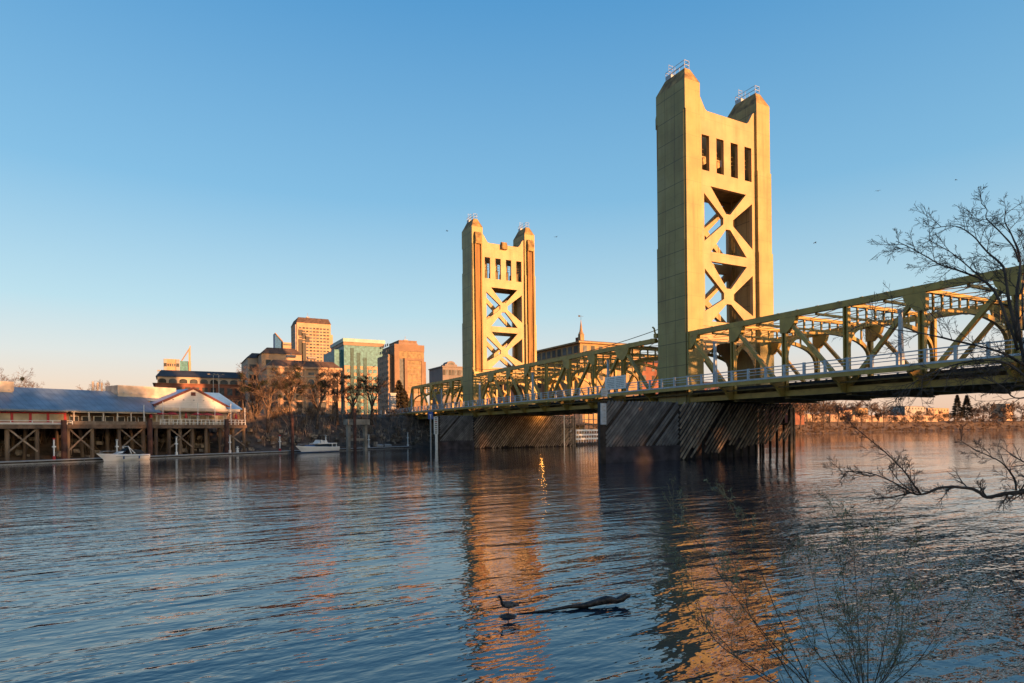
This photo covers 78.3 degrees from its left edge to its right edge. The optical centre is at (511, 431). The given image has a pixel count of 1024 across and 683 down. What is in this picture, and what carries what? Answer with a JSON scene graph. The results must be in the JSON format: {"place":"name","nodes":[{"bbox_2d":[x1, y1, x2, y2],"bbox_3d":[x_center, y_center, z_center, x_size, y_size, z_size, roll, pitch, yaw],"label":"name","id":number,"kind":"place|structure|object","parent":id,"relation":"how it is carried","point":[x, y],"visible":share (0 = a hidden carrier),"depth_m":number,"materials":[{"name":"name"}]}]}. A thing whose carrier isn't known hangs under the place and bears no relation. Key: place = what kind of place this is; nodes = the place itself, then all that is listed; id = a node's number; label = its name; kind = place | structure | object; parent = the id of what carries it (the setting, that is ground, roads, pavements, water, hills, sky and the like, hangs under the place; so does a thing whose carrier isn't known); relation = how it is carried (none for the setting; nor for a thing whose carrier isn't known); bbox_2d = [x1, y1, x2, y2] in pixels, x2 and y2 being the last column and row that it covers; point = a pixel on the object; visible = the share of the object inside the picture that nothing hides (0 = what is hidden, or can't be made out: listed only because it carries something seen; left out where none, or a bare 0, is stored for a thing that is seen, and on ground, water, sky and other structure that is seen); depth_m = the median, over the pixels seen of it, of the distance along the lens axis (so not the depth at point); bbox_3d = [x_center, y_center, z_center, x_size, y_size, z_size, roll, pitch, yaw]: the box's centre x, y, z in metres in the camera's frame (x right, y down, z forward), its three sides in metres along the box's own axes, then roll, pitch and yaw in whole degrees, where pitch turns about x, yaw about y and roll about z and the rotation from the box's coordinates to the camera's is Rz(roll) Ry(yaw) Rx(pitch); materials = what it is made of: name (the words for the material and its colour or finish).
{"place":"outdoors","nodes":[
{"label":"outdoors","id":0,"kind":"place"},
{"bbox_2d":[0,430,1023,682],"bbox_3d":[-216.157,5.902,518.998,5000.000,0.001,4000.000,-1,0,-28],"label":"water","id":1,"kind":"structure","parent":0,"point":[388,566],"depth_m":16.95,"materials":[{"name":"blue liquid"}]},
{"bbox_2d":[61,420,67,458],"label":"mooring pile","id":2,"kind":"object","parent":1,"relation":"in","point":[64,449],"visible":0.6,"depth_m":87.56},
{"bbox_2d":[0,381,246,460],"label":"pier restaurant","id":3,"kind":"structure","parent":1,"relation":"in","point":[118,407],"depth_m":96.87,"materials":[{"name":"brown wood"}]},
{"bbox_2d":[0,411,12,421],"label":"window frame","id":4,"kind":"structure","parent":3,"relation":"in","point":[3,415],"depth_m":84.42,"materials":[{"name":"red paint"}]},
{"bbox_2d":[13,412,31,421],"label":"window frame","id":5,"kind":"structure","parent":3,"relation":"in","point":[16,415],"depth_m":85.93,"materials":[{"name":"red paint"}]},
{"bbox_2d":[32,412,48,421],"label":"window frame","id":6,"kind":"structure","parent":3,"relation":"in","point":[35,415],"depth_m":87.69,"materials":[{"name":"red paint"}]},
{"bbox_2d":[49,412,65,422],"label":"window frame","id":7,"kind":"structure","parent":3,"relation":"in","point":[57,417],"depth_m":89.38,"materials":[{"name":"red paint"}]},
{"bbox_2d":[69,416,78,422],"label":"window frame","id":8,"kind":"structure","parent":3,"relation":"in","point":[70,417],"depth_m":91.81,"materials":[{"name":"white paint"}]},
{"bbox_2d":[93,416,101,420],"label":"window frame","id":9,"kind":"structure","parent":3,"relation":"in","point":[95,418],"depth_m":94.61,"materials":[{"name":"white paint"}]},
{"bbox_2d":[105,416,113,420],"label":"window frame","id":10,"kind":"structure","parent":3,"relation":"in","point":[107,418],"depth_m":96.01,"materials":[{"name":"white paint"}]},
{"bbox_2d":[161,415,168,422],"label":"window frame","id":11,"kind":"structure","parent":3,"relation":"in","point":[162,416],"depth_m":104.72,"materials":[{"name":"white paint"}]},
{"bbox_2d":[171,415,178,422],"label":"window frame","id":12,"kind":"structure","parent":3,"relation":"in","point":[172,416],"depth_m":106.01,"materials":[{"name":"white paint"}]},
{"bbox_2d":[97,446,149,460],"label":"motorboat","id":13,"kind":"object","parent":1,"relation":"on","point":[127,455],"visible":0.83,"depth_m":89.73,"materials":[{"name":"white plastic"}]},
{"bbox_2d":[147,419,152,455],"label":"mooring pile","id":14,"kind":"object","parent":1,"relation":"in","point":[149,437],"visible":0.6,"depth_m":97.41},
{"bbox_2d":[0,446,411,464],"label":"floating dock","id":15,"kind":"object","parent":1,"relation":"on","point":[151,457],"visible":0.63,"depth_m":98.35,"materials":[{"name":"grey paint"}]},
{"bbox_2d":[52,438,55,458],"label":"dock post","id":16,"kind":"object","parent":15,"relation":"on","point":[53,456],"visible":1,"depth_m":85.04,"materials":[{"name":"metal"}]},
{"bbox_2d":[224,419,228,452],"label":"mooring pile","id":17,"kind":"object","parent":1,"relation":"in","point":[226,435],"visible":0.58,"depth_m":108.25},
{"bbox_2d":[291,414,293,452],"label":"mooring pile","id":18,"kind":"object","parent":1,"relation":"in","point":[292,433],"visible":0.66,"depth_m":114.75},
{"bbox_2d":[296,436,339,452],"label":"cabin cruiser","id":19,"kind":"object","parent":1,"relation":"on","point":[318,446],"visible":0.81,"depth_m":117.36,"materials":[{"name":"white plastic"}]},
{"bbox_2d":[353,408,356,450],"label":"mooring pile","id":20,"kind":"object","parent":1,"relation":"in","point":[354,432],"visible":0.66,"depth_m":123.76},
{"bbox_2d":[343,419,369,450],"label":"concrete landing","id":21,"kind":"object","parent":1,"relation":"in","point":[348,423],"visible":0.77,"depth_m":126.03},
{"bbox_2d":[428,412,432,449],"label":"channel sign","id":22,"kind":"object","parent":1,"relation":"in","point":[430,415],"visible":0.87,"depth_m":126.35,"materials":[{"name":"metal"}]},
{"bbox_2d":[434,417,437,449],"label":"water gauge","id":23,"kind":"object","parent":1,"relation":"in","point":[436,430],"visible":0.97,"depth_m":127.07,"materials":[{"name":"white paint"}]},
{"bbox_2d":[436,415,575,449],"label":"fender wall","id":24,"kind":"structure","parent":1,"relation":"in","point":[455,432],"depth_m":134.24,"materials":[{"name":"wood"}]},
{"bbox_2d":[499,613,516,617],"bbox_3d":[-0.056,3.648,12.212,0.423,0.205,0.280,-1,0,18],"label":"rock","id":25,"kind":"object","parent":1,"relation":"in","point":[509,615],"visible":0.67,"depth_m":12.15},
{"bbox_2d":[496,595,519,614],"bbox_3d":[-0.082,3.371,12.210,0.457,0.367,0.155,-1,0,0],"label":"goose","id":26,"kind":"object","parent":25,"relation":"on","point":[508,604],"visible":1,"depth_m":12.17},
{"bbox_2d":[473,419,558,447],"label":"bridge pier","id":27,"kind":"structure","parent":1,"relation":"in","point":[526,445],"depth_m":139.32,"materials":[{"name":"concrete"}]},
{"bbox_2d":[384,59,1023,419],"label":"lift bridge","id":28,"kind":"structure","parent":27,"relation":"on","point":[716,162],"depth_m":82.83,"materials":[{"name":"gold metal"}]},
{"bbox_2d":[479,382,480,404],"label":"lamp post","id":29,"kind":"object","parent":28,"relation":"on","point":[479,393],"visible":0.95,"depth_m":128.94,"materials":[{"name":"metal"}]},
{"bbox_2d":[531,373,533,399],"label":"lamp post","id":30,"kind":"object","parent":28,"relation":"on","point":[532,394],"visible":0.91,"depth_m":110.04,"materials":[{"name":"metal"}]},
{"bbox_2d":[606,360,609,392],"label":"lamp post","id":31,"kind":"object","parent":28,"relation":"on","point":[608,373],"visible":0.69,"depth_m":91.11,"materials":[{"name":"metal"}]},
{"bbox_2d":[605,375,625,389],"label":"notice board","id":32,"kind":"object","parent":28,"relation":"attached to","point":[615,382],"visible":0.99,"depth_m":88.69,"materials":[{"name":"white paint"}]},
{"bbox_2d":[713,341,716,382],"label":"lamp post","id":33,"kind":"object","parent":28,"relation":"on","point":[714,356],"visible":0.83,"depth_m":73.19,"materials":[{"name":"metal"}]},
{"bbox_2d":[897,309,904,364],"bbox_3d":[33.793,-8.085,54.659,0.400,4.950,0.400,-1,0,-28],"label":"lamp post","id":34,"kind":"object","parent":28,"relation":"on","point":[900,321],"visible":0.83,"depth_m":54.53,"materials":[{"name":"metal"}]},
{"bbox_2d":[517,593,630,613],"bbox_3d":[1.267,3.472,12.681,2.440,0.244,0.173,-1,0,-14],"label":"drift log","id":35,"kind":"object","parent":1,"relation":"on","point":[603,600],"visible":1,"depth_m":12.72,"materials":[{"name":"wood"}]},
{"bbox_2d":[554,413,597,442],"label":"quay deck","id":36,"kind":"structure","parent":1,"relation":"in","point":[579,419],"depth_m":170.82,"materials":[{"name":"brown wood"}]},
{"bbox_2d":[561,429,597,445],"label":"landing stage","id":37,"kind":"object","parent":1,"relation":"in","point":[583,439],"visible":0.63,"depth_m":155.80,"materials":[{"name":"white paint"}]},
{"bbox_2d":[598,400,795,462],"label":"fender wall","id":38,"kind":"structure","parent":1,"relation":"in","point":[635,431],"depth_m":73.57,"materials":[{"name":"wood"}]},
{"bbox_2d":[601,388,607,401],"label":"clearance sign","id":39,"kind":"object","parent":38,"relation":"attached to","point":[604,391],"visible":1,"depth_m":68.06,"materials":[{"name":"metal"}]},
{"bbox_2d":[679,405,757,458],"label":"bridge pier","id":40,"kind":"structure","parent":1,"relation":"in","point":[722,451],"depth_m":80.29,"materials":[{"name":"concrete"}]},
{"bbox_2d":[585,427,1020,441],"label":"reed edge","id":41,"kind":"object","parent":1,"relation":"in","point":[822,431],"visible":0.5,"depth_m":461.00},
{"bbox_2d":[0,412,1023,460],"bbox_3d":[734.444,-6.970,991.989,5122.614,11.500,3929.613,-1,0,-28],"label":"ground","id":42,"kind":"structure","parent":0,"point":[45,451],"depth_m":135.23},
{"bbox_2d":[0,367,33,387],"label":"bare tree","id":43,"kind":"object","parent":42,"relation":"on","point":[22,378],"visible":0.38,"depth_m":181.57,"materials":[{"name":"grey plant"}]},
{"bbox_2d":[3,377,44,387],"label":"bare tree","id":44,"kind":"object","parent":42,"relation":"on","point":[27,385],"visible":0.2,"depth_m":191.90,"materials":[{"name":"brown plant"}]},
{"bbox_2d":[157,346,190,370],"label":"sail building","id":45,"kind":"structure","parent":42,"relation":"on","point":[175,364],"depth_m":476.26,"materials":[{"name":"beige stone"}]},
{"bbox_2d":[153,370,244,411],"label":"long low building","id":46,"kind":"structure","parent":42,"relation":"on","point":[202,381],"depth_m":223.77,"materials":[{"name":"stone"}]},
{"bbox_2d":[0,427,433,457],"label":"rubble","id":47,"kind":"object","parent":42,"relation":"on","point":[200,447],"visible":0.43,"depth_m":113.89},
{"bbox_2d":[1,406,433,455],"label":"undergrowth","id":48,"kind":"object","parent":42,"relation":"on","point":[302,422],"visible":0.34,"depth_m":138.20,"materials":[{"name":"plant"}]},
{"bbox_2d":[0,398,448,455],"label":"dry stems","id":49,"kind":"object","parent":42,"relation":"on","point":[383,413],"visible":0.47,"depth_m":136.29,"materials":[{"name":"plant"}]},
{"bbox_2d":[234,377,277,416],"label":"bare tree","id":50,"kind":"object","parent":42,"relation":"on","point":[256,412],"visible":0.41,"depth_m":131.67,"materials":[{"name":"brown plant"}]},
{"bbox_2d":[235,361,290,431],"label":"bare tree","id":51,"kind":"object","parent":42,"relation":"on","point":[258,386],"visible":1,"depth_m":126.51,"materials":[{"name":"brown plant"}]},
{"bbox_2d":[273,333,290,348],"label":"blade tower","id":52,"kind":"structure","parent":42,"relation":"on","point":[278,342],"depth_m":720.68,"materials":[{"name":"blue glass"}]},
{"bbox_2d":[266,358,305,426],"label":"bare tree","id":53,"kind":"object","parent":42,"relation":"on","point":[293,376],"visible":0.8,"depth_m":132.39,"materials":[{"name":"brown plant"}]},
{"bbox_2d":[110,400,462,429],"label":"tall scrub","id":54,"kind":"object","parent":42,"relation":"on","point":[333,407],"visible":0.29,"depth_m":146.89,"materials":[{"name":"plant"}]},
{"bbox_2d":[241,347,341,413],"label":"riverfront hotel","id":55,"kind":"structure","parent":42,"relation":"on","point":[282,359],"depth_m":205.09,"materials":[{"name":"beige stone"}]},
{"bbox_2d":[271,378,277,407],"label":"window","id":56,"kind":"structure","parent":55,"relation":"in","point":[272,382],"depth_m":197.57,"materials":[{"name":"black glass"}]},
{"bbox_2d":[296,380,302,407],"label":"window","id":57,"kind":"structure","parent":55,"relation":"in","point":[299,398],"depth_m":201.07,"materials":[{"name":"black glass"}]},
{"bbox_2d":[308,379,313,407],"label":"window","id":58,"kind":"structure","parent":55,"relation":"in","point":[312,381],"depth_m":202.85,"materials":[{"name":"black glass"}]},
{"bbox_2d":[291,313,332,361],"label":"office tower","id":59,"kind":"structure","parent":42,"relation":"on","point":[313,337],"depth_m":602.34,"materials":[{"name":"beige stone"}]},
{"bbox_2d":[292,370,336,429],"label":"bare tree","id":60,"kind":"object","parent":42,"relation":"on","point":[320,385],"visible":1,"depth_m":133.59,"materials":[{"name":"brown plant"}]},
{"bbox_2d":[314,364,354,424],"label":"bare tree","id":61,"kind":"object","parent":42,"relation":"on","point":[337,384],"visible":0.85,"depth_m":141.34,"materials":[{"name":"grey plant"}]},
{"bbox_2d":[335,379,368,418],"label":"bare tree","id":62,"kind":"object","parent":42,"relation":"on","point":[354,398],"visible":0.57,"depth_m":150.02,"materials":[{"name":"brown plant"}]},
{"bbox_2d":[323,338,384,413],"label":"glass office block","id":63,"kind":"structure","parent":42,"relation":"on","point":[352,355],"depth_m":492.41,"materials":[{"name":"teal glass"}]},
{"bbox_2d":[351,366,392,424],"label":"bare tree","id":64,"kind":"object","parent":42,"relation":"on","point":[371,388],"visible":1,"depth_m":144.52,"materials":[{"name":"grey plant"}]},
{"bbox_2d":[388,393,396,412],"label":"stone pylon","id":65,"kind":"object","parent":42,"relation":"on","point":[392,397],"visible":0.5,"depth_m":185.29,"materials":[{"name":"concrete"}]},
{"bbox_2d":[393,380,407,412],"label":"conifer","id":66,"kind":"object","parent":42,"relation":"on","point":[400,393],"visible":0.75,"depth_m":199.52,"materials":[{"name":"green plant"}]},
{"bbox_2d":[377,340,425,414],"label":"granite tower","id":67,"kind":"structure","parent":42,"relation":"on","point":[403,362],"depth_m":407.15,"materials":[{"name":"brown stone"}]},
{"bbox_2d":[397,389,408,409],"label":"conifer","id":68,"kind":"object","parent":42,"relation":"on","point":[406,397],"visible":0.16,"depth_m":204.39,"materials":[{"name":"green plant"}]},
{"bbox_2d":[428,361,462,408],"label":"arched dormer building","id":69,"kind":"structure","parent":42,"relation":"on","point":[448,370],"depth_m":203.37,"materials":[{"name":"grey stone"}]},
{"bbox_2d":[486,385,501,407],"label":"riverfront block","id":70,"kind":"structure","parent":42,"relation":"on","point":[500,386],"depth_m":234.52,"materials":[{"name":"pink paint"}]},
{"bbox_2d":[502,365,542,401],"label":"riverfront block","id":71,"kind":"structure","parent":42,"relation":"on","point":[539,385],"depth_m":228.10,"materials":[{"name":"pink paint"}]},
{"bbox_2d":[537,315,643,423],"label":"cupola building","id":72,"kind":"structure","parent":42,"relation":"on","point":[580,344],"depth_m":212.52,"materials":[{"name":"beige"}]},
{"bbox_2d":[642,361,657,393],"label":"quay building","id":73,"kind":"structure","parent":42,"relation":"on","point":[648,373],"depth_m":241.98,"materials":[{"name":"orange brick"}]},
{"bbox_2d":[764,403,803,424],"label":"quay building","id":74,"kind":"structure","parent":42,"relation":"on","point":[797,419],"depth_m":316.77,"materials":[{"name":"orange brick"}]},
{"bbox_2d":[778,403,805,414],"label":"bare tree","id":75,"kind":"object","parent":42,"relation":"on","point":[797,405],"visible":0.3,"depth_m":283.37,"materials":[{"name":"brown plant"}]},
{"bbox_2d":[794,403,809,429],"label":"bare tree","id":76,"kind":"object","parent":42,"relation":"on","point":[801,413],"visible":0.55,"depth_m":299.54,"materials":[{"name":"brown plant"}]},
{"bbox_2d":[586,423,1022,437],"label":"bank brush","id":77,"kind":"object","parent":42,"relation":"on","point":[842,426],"visible":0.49,"depth_m":453.81,"materials":[{"name":"plant"}]},
{"bbox_2d":[805,403,824,428],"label":"bare tree","id":78,"kind":"object","parent":42,"relation":"on","point":[812,409],"visible":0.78,"depth_m":328.04,"materials":[{"name":"brown plant"}]},
{"bbox_2d":[757,409,878,428],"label":"bank thicket","id":79,"kind":"object","parent":42,"relation":"on","point":[828,418],"visible":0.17,"depth_m":434.34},
{"bbox_2d":[813,401,835,428],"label":"bare tree","id":80,"kind":"object","parent":42,"relation":"on","point":[826,405],"visible":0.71,"depth_m":344.03,"materials":[{"name":"brown plant"}]},
{"bbox_2d":[820,401,838,426],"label":"bare tree","id":81,"kind":"object","parent":42,"relation":"on","point":[829,411],"visible":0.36,"depth_m":420.00,"materials":[{"name":"brown plant"}]},
{"bbox_2d":[827,400,850,425],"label":"bare tree","id":82,"kind":"object","parent":42,"relation":"on","point":[839,406],"visible":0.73,"depth_m":369.57,"materials":[{"name":"brown plant"}]},
{"bbox_2d":[840,411,852,428],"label":"bare tree","id":83,"kind":"object","parent":42,"relation":"on","point":[844,418],"visible":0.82,"depth_m":329.90,"materials":[{"name":"brown plant"}]},
{"bbox_2d":[849,400,865,421],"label":"bare tree","id":84,"kind":"object","parent":42,"relation":"on","point":[857,405],"visible":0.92,"depth_m":449.58,"materials":[{"name":"brown plant"}]},
{"bbox_2d":[847,407,867,414],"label":"riverside house","id":85,"kind":"structure","parent":42,"relation":"on","point":[860,408],"depth_m":525.59,"materials":[{"name":"beige"}]},
{"bbox_2d":[854,408,868,425],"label":"bare tree","id":86,"kind":"object","parent":42,"relation":"on","point":[862,414],"visible":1,"depth_m":389.73,"materials":[{"name":"brown plant"}]},
{"bbox_2d":[804,414,937,421],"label":"flood wall","id":87,"kind":"structure","parent":42,"relation":"on","point":[809,416],"depth_m":492.03,"materials":[{"name":"concrete"}]},
{"bbox_2d":[864,401,878,421],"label":"bare tree","id":88,"kind":"object","parent":42,"relation":"on","point":[871,406],"visible":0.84,"depth_m":458.74,"materials":[{"name":"brown plant"}]},
{"bbox_2d":[875,401,892,425],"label":"bare tree","id":89,"kind":"object","parent":42,"relation":"on","point":[880,411],"visible":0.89,"depth_m":409.66,"materials":[{"name":"brown plant"}]},
{"bbox_2d":[890,406,925,415],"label":"grey office","id":90,"kind":"structure","parent":42,"relation":"on","point":[913,409],"depth_m":608.95,"materials":[{"name":"stone"}]},
{"bbox_2d":[926,408,948,420],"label":"orange warehouse","id":91,"kind":"structure","parent":42,"relation":"on","point":[935,412],"depth_m":632.80,"materials":[{"name":"pink stone"}]},
{"bbox_2d":[884,409,1023,426],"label":"brush","id":92,"kind":"object","parent":42,"relation":"on","point":[958,418],"visible":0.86,"depth_m":549.60,"materials":[{"name":"plant"}]},
{"bbox_2d":[950,395,964,418],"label":"conifer","id":93,"kind":"object","parent":42,"relation":"on","point":[959,409],"visible":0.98,"depth_m":558.84,"materials":[{"name":"green plant"}]},
{"bbox_2d":[961,395,973,420],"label":"conifer","id":94,"kind":"object","parent":42,"relation":"on","point":[966,401],"visible":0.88,"depth_m":565.11,"materials":[{"name":"green plant"}]},
{"bbox_2d":[969,407,982,421],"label":"bare tree","id":95,"kind":"object","parent":42,"relation":"on","point":[974,410],"visible":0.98,"depth_m":560.07,"materials":[{"name":"brown plant"}]},
{"bbox_2d":[982,401,1001,420],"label":"bare tree","id":96,"kind":"object","parent":42,"relation":"on","point":[991,409],"visible":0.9,"depth_m":540.64,"materials":[{"name":"brown plant"}]},
{"bbox_2d":[991,404,1012,420],"bbox_3d":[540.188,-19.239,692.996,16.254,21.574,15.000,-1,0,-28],"label":"orange hut","id":97,"kind":"object","parent":42,"relation":"on","point":[997,408],"visible":0.27,"depth_m":688.56,"materials":[{"name":"pink stone"}]},
{"bbox_2d":[996,406,1007,420],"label":"bare tree","id":98,"kind":"object","parent":42,"relation":"on","point":[1003,410],"visible":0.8,"depth_m":545.25,"materials":[{"name":"brown plant"}]},
{"bbox_2d":[1007,400,1019,420],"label":"bare tree","id":99,"kind":"object","parent":42,"relation":"on","point":[1011,408],"visible":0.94,"depth_m":519.96,"materials":[{"name":"brown plant"}]},
{"bbox_2d":[1016,401,1023,417],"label":"bare tree","id":100,"kind":"object","parent":42,"relation":"on","point":[1020,407],"visible":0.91,"depth_m":570.32,"materials":[{"name":"brown plant"}]},
{"bbox_2d":[0,0,1023,420],"label":"sky","id":101,"kind":"structure","parent":0,"point":[210,177],"materials":[{"name":"blue"}]},
{"bbox_2d":[600,403,605,424],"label":"water gauge","id":102,"kind":"object","parent":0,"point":[602,413],"visible":1,"depth_m":67.93,"materials":[{"name":"blue paint"}]},
{"bbox_3d":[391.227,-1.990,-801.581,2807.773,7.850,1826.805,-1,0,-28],"label":"bank","id":103,"kind":"structure","parent":0,"visible":0},
{"bbox_2d":[660,478,995,682],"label":"willow shrub","id":104,"kind":"object","parent":103,"relation":"on","point":[856,666],"visible":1,"depth_m":7.80,"materials":[{"name":"brown plant"}]},
{"bbox_2d":[823,184,1023,515],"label":"bare tree","id":105,"kind":"object","parent":103,"relation":"on","point":[1016,334],"visible":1,"depth_m":7.27,"materials":[{"name":"brown plant"}]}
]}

